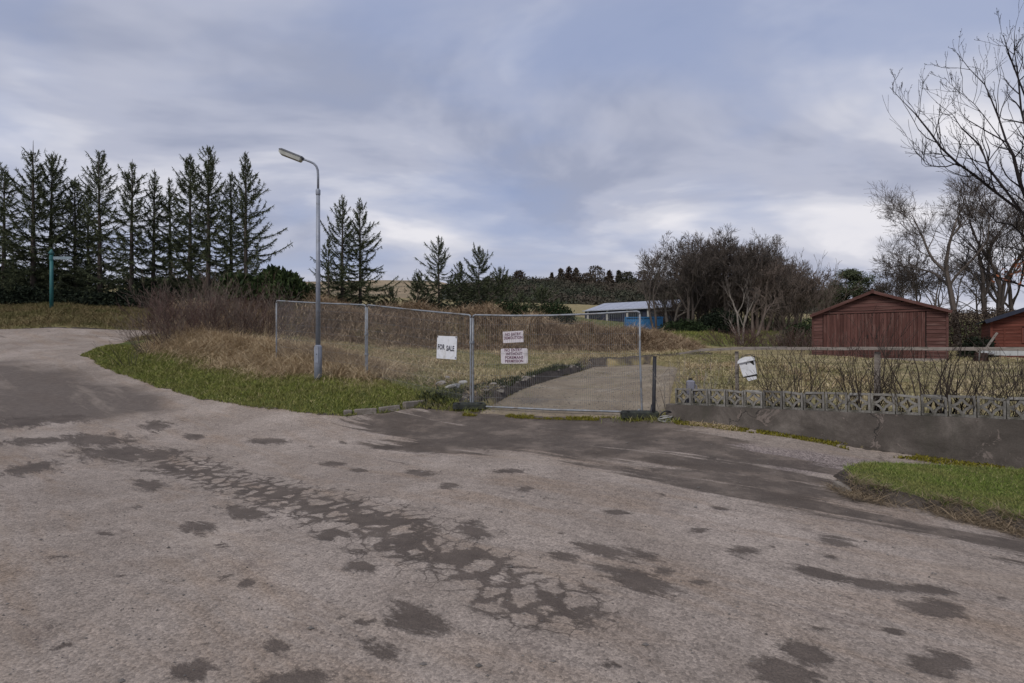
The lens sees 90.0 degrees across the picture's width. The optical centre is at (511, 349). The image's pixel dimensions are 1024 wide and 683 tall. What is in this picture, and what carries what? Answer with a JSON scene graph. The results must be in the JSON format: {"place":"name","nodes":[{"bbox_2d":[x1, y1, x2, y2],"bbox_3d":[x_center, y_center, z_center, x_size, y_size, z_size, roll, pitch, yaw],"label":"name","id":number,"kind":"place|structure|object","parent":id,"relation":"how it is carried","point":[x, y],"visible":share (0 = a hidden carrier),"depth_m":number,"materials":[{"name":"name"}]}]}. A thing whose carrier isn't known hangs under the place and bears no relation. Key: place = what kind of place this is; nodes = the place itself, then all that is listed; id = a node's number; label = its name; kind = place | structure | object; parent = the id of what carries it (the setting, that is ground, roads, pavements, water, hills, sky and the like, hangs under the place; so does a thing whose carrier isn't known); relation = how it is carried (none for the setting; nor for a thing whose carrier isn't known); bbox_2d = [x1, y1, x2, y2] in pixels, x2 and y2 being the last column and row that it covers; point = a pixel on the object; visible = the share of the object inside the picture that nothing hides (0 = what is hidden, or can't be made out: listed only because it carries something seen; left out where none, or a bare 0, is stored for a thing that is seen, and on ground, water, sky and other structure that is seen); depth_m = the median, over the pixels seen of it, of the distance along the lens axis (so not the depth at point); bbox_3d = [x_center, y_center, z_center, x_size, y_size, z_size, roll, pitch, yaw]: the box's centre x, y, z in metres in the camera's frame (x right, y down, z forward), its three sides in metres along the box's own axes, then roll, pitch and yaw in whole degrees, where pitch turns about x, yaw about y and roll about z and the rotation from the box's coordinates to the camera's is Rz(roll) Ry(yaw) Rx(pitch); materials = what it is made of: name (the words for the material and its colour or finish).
{"place":"outdoors","nodes":[
{"label":"outdoors","id":0,"kind":"place"},
{"bbox_2d":[0,328,1023,682],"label":"road","id":1,"kind":"structure","parent":0,"point":[64,402],"depth_m":4.04,"materials":[{"name":"asphalt"}]},
{"bbox_2d":[301,371,695,423],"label":"weeds","id":2,"kind":"object","parent":1,"relation":"on","point":[626,418],"visible":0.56,"depth_m":10.00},
{"bbox_2d":[452,408,642,420],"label":"moss","id":3,"kind":"object","parent":1,"relation":"on","point":[523,416],"visible":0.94,"depth_m":10.36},
{"bbox_2d":[671,419,1004,468],"bbox_3d":[6.005,1.484,7.256,7.699,0.351,0.391,0,0,37],"label":"moss","id":4,"kind":"object","parent":1,"relation":"on","point":[830,442],"visible":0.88,"depth_m":8.05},
{"bbox_2d":[0,288,1023,531],"bbox_3d":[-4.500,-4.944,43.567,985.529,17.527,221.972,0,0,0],"label":"ground","id":5,"kind":"structure","parent":0,"point":[616,361],"depth_m":12.85,"materials":[{"name":"plant"}]},
{"bbox_2d":[0,284,40,304],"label":"evergreen bush","id":6,"kind":"object","parent":5,"relation":"on","point":[25,294],"visible":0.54,"depth_m":28.36,"materials":[{"name":"green plant"}]},
{"bbox_2d":[0,162,55,287],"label":"spruce tree","id":7,"kind":"object","parent":5,"relation":"on","point":[5,192],"visible":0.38,"depth_m":30.97,"materials":[{"name":"green plant"}]},
{"bbox_2d":[0,145,94,292],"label":"spruce tree","id":8,"kind":"object","parent":5,"relation":"on","point":[32,250],"visible":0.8,"depth_m":29.73,"materials":[{"name":"green plant"}]},
{"bbox_2d":[0,151,109,290],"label":"spruce tree","id":9,"kind":"object","parent":5,"relation":"on","point":[52,171],"visible":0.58,"depth_m":30.85,"materials":[{"name":"green plant"}]},
{"bbox_2d":[28,288,84,303],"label":"evergreen bush","id":10,"kind":"object","parent":5,"relation":"on","point":[60,295],"visible":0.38,"depth_m":28.23,"materials":[{"name":"green plant"}]},
{"bbox_2d":[1,178,115,292],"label":"spruce tree","id":11,"kind":"object","parent":5,"relation":"on","point":[82,223],"visible":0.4,"depth_m":31.90,"materials":[{"name":"green plant"}]},
{"bbox_2d":[30,149,144,292],"bbox_3d":[-24.910,-7.283,30.971,4.728,9.661,5.731,0,0,32],"label":"spruce tree","id":12,"kind":"object","parent":5,"relation":"on","point":[98,181],"visible":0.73,"depth_m":30.67,"materials":[{"name":"green plant"}]},
{"bbox_2d":[66,291,108,305],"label":"evergreen bush","id":13,"kind":"object","parent":5,"relation":"on","point":[87,297],"visible":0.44,"depth_m":27.94,"materials":[{"name":"green plant"}]},
{"bbox_2d":[94,288,159,307],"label":"evergreen bush","id":14,"kind":"object","parent":5,"relation":"on","point":[110,300],"visible":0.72,"depth_m":27.83,"materials":[{"name":"green plant"}]},
{"bbox_2d":[77,159,183,292],"bbox_3d":[-22.158,-6.746,29.680,5.114,8.858,4.796,0,0,38],"label":"spruce tree","id":15,"kind":"object","parent":5,"relation":"on","point":[123,270],"visible":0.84,"depth_m":29.70,"materials":[{"name":"green plant"}]},
{"bbox_2d":[0,300,269,341],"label":"bank grass","id":16,"kind":"structure","parent":5,"relation":"on","point":[21,310],"depth_m":24.65,"materials":[{"name":"plant"}]},
{"bbox_2d":[107,168,187,290],"bbox_3d":[-21.610,-6.703,30.951,4.079,8.526,3.766,0,0,14],"label":"spruce tree","id":17,"kind":"object","parent":5,"relation":"on","point":[155,181],"visible":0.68,"depth_m":30.87,"materials":[{"name":"green plant"}]},
{"bbox_2d":[97,308,197,352],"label":"bare shrub","id":18,"kind":"object","parent":5,"relation":"on","point":[148,329],"visible":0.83,"depth_m":16.33,"materials":[{"name":"brown plant"}]},
{"bbox_2d":[106,177,203,295],"bbox_3d":[-21.858,-6.647,32.066,4.675,8.230,4.219,0,0,-18],"label":"spruce tree","id":19,"kind":"object","parent":5,"relation":"on","point":[169,209],"visible":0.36,"depth_m":31.77,"materials":[{"name":"green plant"}]},
{"bbox_2d":[111,283,248,344],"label":"bare shrub","id":20,"kind":"object","parent":5,"relation":"on","point":[169,314],"visible":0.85,"depth_m":16.86,"materials":[{"name":"brown plant"}]},
{"bbox_2d":[127,263,249,334],"bbox_3d":[-12.441,-1.726,19.894,4.259,3.046,3.934,0,0,-44],"label":"bare shrub","id":21,"kind":"object","parent":5,"relation":"on","point":[196,309],"visible":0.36,"depth_m":19.76,"materials":[{"name":"brown plant"}]},
{"bbox_2d":[147,153,242,301],"bbox_3d":[-19.229,-7.155,31.532,4.580,9.683,4.997,0,0,33],"label":"spruce tree","id":22,"kind":"object","parent":5,"relation":"on","point":[182,184],"visible":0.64,"depth_m":30.74,"materials":[{"name":"green plant"}]},
{"bbox_2d":[153,145,243,304],"bbox_3d":[-17.966,-7.054,30.607,4.467,10.297,4.993,0,0,28],"label":"spruce tree","id":23,"kind":"object","parent":5,"relation":"on","point":[205,244],"visible":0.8,"depth_m":30.16,"materials":[{"name":"green plant"}]},
{"bbox_2d":[116,271,281,334],"bbox_3d":[-10.715,-1.547,17.953,3.670,2.745,4.410,0,0,12],"label":"bare shrub","id":24,"kind":"object","parent":5,"relation":"on","point":[216,301],"visible":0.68,"depth_m":17.66,"materials":[{"name":"brown plant"}]},
{"bbox_2d":[188,171,260,305],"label":"spruce tree","id":25,"kind":"object","parent":5,"relation":"on","point":[229,185],"visible":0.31,"depth_m":31.81,"materials":[{"name":"green plant"}]},
{"bbox_2d":[216,271,270,299],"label":"bush","id":26,"kind":"object","parent":5,"relation":"on","point":[252,280],"visible":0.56,"depth_m":24.75,"materials":[{"name":"green plant"}]},
{"bbox_2d":[185,268,305,339],"bbox_3d":[-9.876,-1.355,18.641,4.589,2.914,3.753,0,0,0],"label":"bare shrub","id":27,"kind":"object","parent":5,"relation":"on","point":[243,317],"visible":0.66,"depth_m":18.10,"materials":[{"name":"brown plant"}]},
{"bbox_2d":[202,151,292,278],"bbox_3d":[-15.255,-6.725,30.327,4.394,9.860,5.618,0,0,0],"label":"spruce tree","id":28,"kind":"object","parent":5,"relation":"on","point":[245,218],"visible":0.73,"depth_m":29.73,"materials":[{"name":"green plant"}]},
{"bbox_2d":[80,339,465,416],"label":"verge grass","id":29,"kind":"structure","parent":5,"relation":"on","point":[238,382],"depth_m":12.59,"materials":[{"name":"plant"}]},
{"bbox_2d":[245,264,313,303],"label":"bush","id":30,"kind":"object","parent":5,"relation":"on","point":[289,280],"visible":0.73,"depth_m":25.24,"materials":[{"name":"green plant"}]},
{"bbox_2d":[221,279,339,342],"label":"bare shrub","id":31,"kind":"object","parent":5,"relation":"on","point":[274,324],"visible":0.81,"depth_m":18.61,"materials":[{"name":"brown plant"}]},
{"bbox_2d":[127,324,438,383],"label":"dry grass","id":32,"kind":"structure","parent":5,"relation":"on","point":[251,347],"depth_m":14.93,"materials":[{"name":"plant"}]},
{"bbox_2d":[279,148,321,378],"bbox_3d":[-5.135,-1.906,12.437,0.992,5.894,0.210,0,0,-7],"label":"street lamp","id":33,"kind":"object","parent":5,"relation":"on","point":[317,346],"visible":0.95,"depth_m":12.45,"materials":[{"name":"metal"}]},
{"bbox_2d":[276,300,368,371],"bbox_3d":[-5.275,-0.193,14.046,3.441,2.445,0.089,0,0,27],"label":"wire barrier","id":34,"kind":"object","parent":5,"relation":"on","point":[331,334],"visible":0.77,"depth_m":13.72,"materials":[{"name":"metal"}]},
{"bbox_2d":[308,235,352,298],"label":"spruce tree","id":35,"kind":"object","parent":5,"relation":"on","point":[328,261],"visible":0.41,"depth_m":32.96,"materials":[{"name":"green plant"}]},
{"bbox_2d":[315,194,383,306],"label":"spruce tree","id":36,"kind":"object","parent":5,"relation":"on","point":[346,245],"visible":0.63,"depth_m":33.75,"materials":[{"name":"green plant"}]},
{"bbox_2d":[314,197,402,310],"bbox_3d":[-10.476,-6.059,34.686,5.539,8.770,6.013,0,0,-33],"label":"spruce tree","id":37,"kind":"object","parent":5,"relation":"on","point":[362,296],"visible":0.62,"depth_m":34.87,"materials":[{"name":"green plant"}]},
{"bbox_2d":[401,269,435,302],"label":"spruce tree","id":38,"kind":"object","parent":5,"relation":"on","point":[416,278],"visible":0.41,"depth_m":37.87,"materials":[{"name":"green plant"}]},
{"bbox_2d":[366,304,473,401],"bbox_3d":[-2.305,0.134,12.275,3.577,2.593,0.085,0,0,35],"label":"wire barrier","id":39,"kind":"object","parent":5,"relation":"on","point":[423,311],"visible":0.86,"depth_m":12.21,"materials":[{"name":"metal"}]},
{"bbox_2d":[437,336,456,359],"bbox_3d":[-1.487,-0.038,11.645,0.600,0.520,0.020,3,2,35],"label":"sign board","id":40,"kind":"object","parent":39,"relation":"attached to","point":[446,347],"visible":1,"depth_m":11.63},
{"bbox_2d":[133,289,710,352],"bbox_3d":[-3.477,-1.203,27.743,31.030,4.747,7.905,0,0,-9],"label":"dead bracken","id":41,"kind":"object","parent":5,"relation":"on","point":[654,337],"visible":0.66,"depth_m":26.44,"materials":[{"name":"plant"}]},
{"bbox_2d":[402,235,466,307],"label":"spruce tree","id":42,"kind":"object","parent":5,"relation":"on","point":[445,287],"visible":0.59,"depth_m":39.72,"materials":[{"name":"green plant"}]},
{"bbox_2d":[442,242,529,314],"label":"spruce tree","id":43,"kind":"object","parent":5,"relation":"on","point":[482,268],"visible":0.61,"depth_m":40.59,"materials":[{"name":"green plant"}]},
{"bbox_2d":[413,362,585,408],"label":"weeds","id":44,"kind":"object","parent":5,"relation":"on","point":[559,366],"visible":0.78,"depth_m":12.49,"materials":[{"name":"green plant"}]},
{"bbox_2d":[477,266,521,310],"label":"spruce tree","id":45,"kind":"object","parent":5,"relation":"on","point":[497,278],"visible":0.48,"depth_m":41.78,"materials":[{"name":"green plant"}]},
{"bbox_2d":[535,299,578,323],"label":"evergreen bush","id":46,"kind":"object","parent":5,"relation":"on","point":[555,308],"visible":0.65,"depth_m":43.39,"materials":[{"name":"green plant"}]},
{"bbox_2d":[472,310,642,412],"bbox_3d":[0.854,0.332,10.694,3.652,2.204,0.042,0,0,18],"label":"gate","id":47,"kind":"object","parent":5,"relation":"on","point":[588,353],"visible":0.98,"depth_m":10.61,"materials":[{"name":"metal"}]},
{"bbox_2d":[501,348,527,363],"bbox_3d":[0.047,0.146,10.991,0.600,0.325,0.016,-1,0,18],"label":"sign board","id":48,"kind":"object","parent":47,"relation":"attached to","point":[517,356],"visible":1,"depth_m":10.98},
{"bbox_2d":[343,400,851,493],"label":"kerb","id":49,"kind":"structure","parent":5,"relation":"on","point":[410,404],"depth_m":10.67,"materials":[{"name":"concrete"}]},
{"bbox_2d":[582,299,680,321],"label":"long building","id":50,"kind":"structure","parent":5,"relation":"on","point":[641,307],"depth_m":56.48,"materials":[{"name":"metal"}]},
{"bbox_2d":[637,247,680,329],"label":"bare tree","id":51,"kind":"object","parent":5,"relation":"on","point":[653,295],"visible":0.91,"depth_m":41.06,"materials":[{"name":"brown plant"}]},
{"bbox_2d":[634,231,720,325],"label":"bare tree","id":52,"kind":"object","parent":5,"relation":"on","point":[692,268],"visible":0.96,"depth_m":41.43,"materials":[{"name":"brown plant"}]},
{"bbox_2d":[637,249,724,325],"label":"bare tree","id":53,"kind":"object","parent":5,"relation":"on","point":[671,286],"visible":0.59,"depth_m":43.16,"materials":[{"name":"brown plant"}]},
{"bbox_2d":[638,276,734,327],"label":"bare shrub","id":54,"kind":"object","parent":5,"relation":"on","point":[670,305],"visible":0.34,"depth_m":45.38,"materials":[{"name":"brown plant"}]},
{"bbox_2d":[657,318,717,331],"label":"laurel bush","id":55,"kind":"object","parent":5,"relation":"on","point":[689,326],"visible":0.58,"depth_m":39.40,"materials":[{"name":"green plant"}]},
{"bbox_2d":[599,327,809,346],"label":"mound grass","id":56,"kind":"structure","parent":5,"relation":"on","point":[689,333],"depth_m":32.97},
{"bbox_2d":[659,224,753,318],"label":"bare tree","id":57,"kind":"object","parent":5,"relation":"on","point":[715,269],"visible":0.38,"depth_m":43.43,"materials":[{"name":"brown plant"}]},
{"bbox_2d":[669,266,763,326],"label":"bare shrub","id":58,"kind":"object","parent":5,"relation":"on","point":[710,302],"visible":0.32,"depth_m":43.04,"materials":[{"name":"brown plant"}]},
{"bbox_2d":[698,306,750,334],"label":"laurel bush","id":59,"kind":"object","parent":5,"relation":"on","point":[715,318],"visible":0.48,"depth_m":40.26,"materials":[{"name":"green plant"}]},
{"bbox_2d":[687,229,773,312],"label":"bare tree","id":60,"kind":"object","parent":5,"relation":"on","point":[742,261],"visible":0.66,"depth_m":42.03,"materials":[{"name":"brown plant"}]},
{"bbox_2d":[719,272,760,344],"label":"bare sapling","id":61,"kind":"object","parent":5,"relation":"on","point":[747,312],"visible":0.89,"depth_m":30.87,"materials":[{"name":"brown plant"}]},
{"bbox_2d":[719,227,795,326],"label":"bare tree","id":62,"kind":"object","parent":5,"relation":"on","point":[775,248],"visible":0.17,"depth_m":44.71,"materials":[{"name":"brown plant"}]},
{"bbox_2d":[709,251,819,327],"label":"bare shrub","id":63,"kind":"object","parent":5,"relation":"on","point":[759,279],"visible":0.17,"depth_m":42.92,"materials":[{"name":"brown plant"}]},
{"bbox_2d":[727,320,808,346],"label":"bramble","id":64,"kind":"object","parent":5,"relation":"on","point":[747,338],"visible":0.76,"depth_m":28.74,"materials":[{"name":"brown plant"}]},
{"bbox_2d":[727,241,810,330],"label":"bare tree","id":65,"kind":"object","parent":5,"relation":"on","point":[767,273],"visible":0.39,"depth_m":42.59,"materials":[{"name":"brown plant"}]},
{"bbox_2d":[750,262,791,336],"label":"bare tree","id":66,"kind":"object","parent":5,"relation":"on","point":[765,306],"visible":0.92,"depth_m":37.88,"materials":[{"name":"brown plant"}]},
{"bbox_2d":[719,245,827,330],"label":"bare shrub","id":67,"kind":"object","parent":5,"relation":"on","point":[786,282],"visible":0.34,"depth_m":42.07,"materials":[{"name":"brown plant"}]},
{"bbox_2d":[748,346,826,406],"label":"hedge shrub","id":68,"kind":"object","parent":5,"relation":"on","point":[770,384],"visible":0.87,"depth_m":8.76,"materials":[{"name":"brown plant"}]},
{"bbox_2d":[764,267,833,330],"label":"bare tree","id":69,"kind":"object","parent":5,"relation":"on","point":[806,297],"visible":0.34,"depth_m":42.12,"materials":[{"name":"brown plant"}]},
{"bbox_2d":[744,260,861,331],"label":"bare shrub","id":70,"kind":"object","parent":5,"relation":"on","point":[831,297],"visible":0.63,"depth_m":40.84,"materials":[{"name":"brown plant"}]},
{"bbox_2d":[758,321,857,408],"bbox_3d":[4.899,0.336,8.865,1.322,1.679,1.480,0,0,0],"label":"hedge shrub","id":71,"kind":"object","parent":5,"relation":"on","point":[811,386],"visible":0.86,"depth_m":8.73,"materials":[{"name":"brown plant"}]},
{"bbox_2d":[665,347,1023,415],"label":"wire fence","id":72,"kind":"object","parent":5,"relation":"on","point":[877,358],"visible":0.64,"depth_m":8.21,"materials":[{"name":"metal"}]},
{"bbox_2d":[737,354,756,380],"bbox_3d":[4.234,0.329,9.151,0.314,0.465,0.144,-16,-8,30],"label":"mail box","id":73,"kind":"object","parent":72,"relation":"hanging from","point":[747,365],"visible":0.96,"depth_m":9.12,"materials":[{"name":"paint"}]},
{"bbox_2d":[666,388,1023,467],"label":"garden wall","id":74,"kind":"structure","parent":5,"relation":"on","point":[989,438],"depth_m":7.75,"materials":[{"name":"concrete"}]},
{"bbox_2d":[828,268,878,302],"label":"pine tree","id":75,"kind":"object","parent":5,"relation":"on","point":[855,277],"visible":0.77,"depth_m":51.14,"materials":[{"name":"green plant"}]},
{"bbox_2d":[695,351,1023,416],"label":"garden grass","id":76,"kind":"structure","parent":5,"relation":"on","point":[922,363],"depth_m":13.46,"materials":[{"name":"plant"}]},
{"bbox_2d":[808,306,920,410],"bbox_3d":[5.539,0.236,7.992,1.493,1.878,1.299,0,0,0],"label":"hedge shrub","id":77,"kind":"object","parent":5,"relation":"on","point":[858,403],"visible":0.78,"depth_m":8.10,"materials":[{"name":"brown plant"}]},
{"bbox_2d":[809,289,952,361],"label":"timber garage","id":78,"kind":"structure","parent":5,"relation":"on","point":[931,322],"depth_m":20.55,"materials":[{"name":"brown wood"}]},
{"bbox_2d":[823,313,871,357],"bbox_3d":[13.875,-0.551,21.212,1.677,1.817,0.051,0,0,33],"label":"door","id":79,"kind":"structure","parent":78,"relation":"in","point":[835,322],"depth_m":21.22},
{"bbox_2d":[872,312,924,357],"bbox_3d":[15.309,-0.547,20.297,1.677,1.814,0.028,0,0,33],"label":"door","id":80,"kind":"structure","parent":78,"relation":"in","point":[902,320],"depth_m":20.27,"materials":[{"name":"wood"}]},
{"bbox_2d":[873,246,940,301],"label":"thin tree","id":81,"kind":"object","parent":5,"relation":"on","point":[921,287],"visible":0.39,"depth_m":43.81,"materials":[{"name":"brown plant"}]},
{"bbox_2d":[863,321,980,413],"bbox_3d":[6.082,0.356,7.669,1.227,1.636,0.896,0,0,23],"label":"hedge shrub","id":82,"kind":"object","parent":5,"relation":"on","point":[928,374],"visible":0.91,"depth_m":7.53,"materials":[{"name":"brown plant"}]},
{"bbox_2d":[823,471,1023,538],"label":"dead stalks","id":83,"kind":"object","parent":5,"relation":"on","point":[988,524],"visible":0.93,"depth_m":5.08,"materials":[{"name":"plant"}]},
{"bbox_2d":[887,236,959,305],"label":"thin tree","id":84,"kind":"object","parent":5,"relation":"on","point":[916,272],"visible":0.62,"depth_m":42.23,"materials":[{"name":"brown plant"}]},
{"bbox_2d":[842,460,1023,520],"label":"lawn grass","id":85,"kind":"structure","parent":5,"relation":"on","point":[888,469],"depth_m":5.87,"materials":[{"name":"plant"}]},
{"bbox_2d":[865,164,1023,344],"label":"bare tree","id":86,"kind":"object","parent":5,"relation":"on","point":[948,282],"visible":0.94,"depth_m":32.46,"materials":[{"name":"brown plant"}]},
{"bbox_2d":[889,237,1006,324],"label":"thin tree","id":87,"kind":"object","parent":5,"relation":"on","point":[961,280],"visible":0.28,"depth_m":43.82,"materials":[{"name":"brown plant"}]},
{"bbox_2d":[882,4,1023,286],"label":"bare tree","id":88,"kind":"object","parent":5,"relation":"on","point":[1015,205],"visible":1,"depth_m":10.66,"materials":[{"name":"brown plant"}]},
{"bbox_2d":[909,334,996,414],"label":"hedge shrub","id":89,"kind":"object","parent":5,"relation":"on","point":[936,405],"visible":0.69,"depth_m":7.58,"materials":[{"name":"brown plant"}]},
{"bbox_2d":[909,167,1023,318],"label":"bare tree","id":90,"kind":"object","parent":5,"relation":"on","point":[1001,297],"visible":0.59,"depth_m":32.98,"materials":[{"name":"brown plant"}]},
{"bbox_2d":[909,336,1023,415],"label":"hedge shrub","id":91,"kind":"object","parent":5,"relation":"on","point":[1006,382],"visible":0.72,"depth_m":7.36,"materials":[{"name":"brown plant"}]},
{"bbox_2d":[930,254,1021,328],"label":"thin tree","id":92,"kind":"object","parent":5,"relation":"on","point":[964,283],"visible":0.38,"depth_m":46.15,"materials":[{"name":"brown plant"}]},
{"bbox_2d":[956,336,998,357],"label":"evergreen bush","id":93,"kind":"object","parent":5,"relation":"on","point":[971,344],"visible":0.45,"depth_m":22.36,"materials":[{"name":"green plant"}]},
{"bbox_2d":[949,306,1015,346],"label":"beech hedge","id":94,"kind":"object","parent":5,"relation":"on","point":[964,318],"visible":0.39,"depth_m":27.62,"materials":[{"name":"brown plant"}]},
{"bbox_2d":[953,204,1023,309],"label":"bare tree","id":95,"kind":"object","parent":5,"relation":"on","point":[1011,302],"visible":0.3,"depth_m":34.00,"materials":[{"name":"brown plant"}]},
{"bbox_2d":[957,323,1023,416],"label":"hedge shrub","id":96,"kind":"object","parent":5,"relation":"on","point":[999,370],"visible":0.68,"depth_m":7.09,"materials":[{"name":"brown plant"}]},
{"bbox_2d":[975,308,1023,357],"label":"red cabin","id":97,"kind":"object","parent":5,"relation":"on","point":[1008,327],"visible":0.57,"depth_m":22.15,"materials":[{"name":"paint"}]},
{"bbox_2d":[0,417,1023,682],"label":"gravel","id":98,"kind":"structure","parent":0,"point":[414,581],"depth_m":3.84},
{"bbox_2d":[0,0,1023,313],"label":"sky","id":99,"kind":"structure","parent":0,"point":[545,136],"materials":[{"name":"grey"}]},
{"bbox_2d":[104,280,991,317],"bbox_3d":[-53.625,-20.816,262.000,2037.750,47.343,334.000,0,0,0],"label":"moor hill","id":100,"kind":"structure","parent":0,"point":[400,294],"depth_m":267.80,"materials":[{"name":"beige plant"}]},
{"bbox_2d":[442,281,681,301],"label":"wooded hill","id":101,"kind":"structure","parent":0,"point":[574,296],"depth_m":207.13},
{"bbox_2d":[448,273,838,313],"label":"wood","id":102,"kind":"object","parent":101,"relation":"on","point":[587,294],"visible":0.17,"depth_m":184.99,"materials":[{"name":"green plant"}]},
{"bbox_2d":[480,364,677,418],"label":"driveway","id":103,"kind":"structure","parent":0,"point":[567,384],"depth_m":12.43,"materials":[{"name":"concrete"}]},
{"bbox_2d":[257,331,930,399],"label":"plot grass","id":104,"kind":"structure","parent":0,"point":[702,360],"depth_m":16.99,"materials":[{"name":"plant"}]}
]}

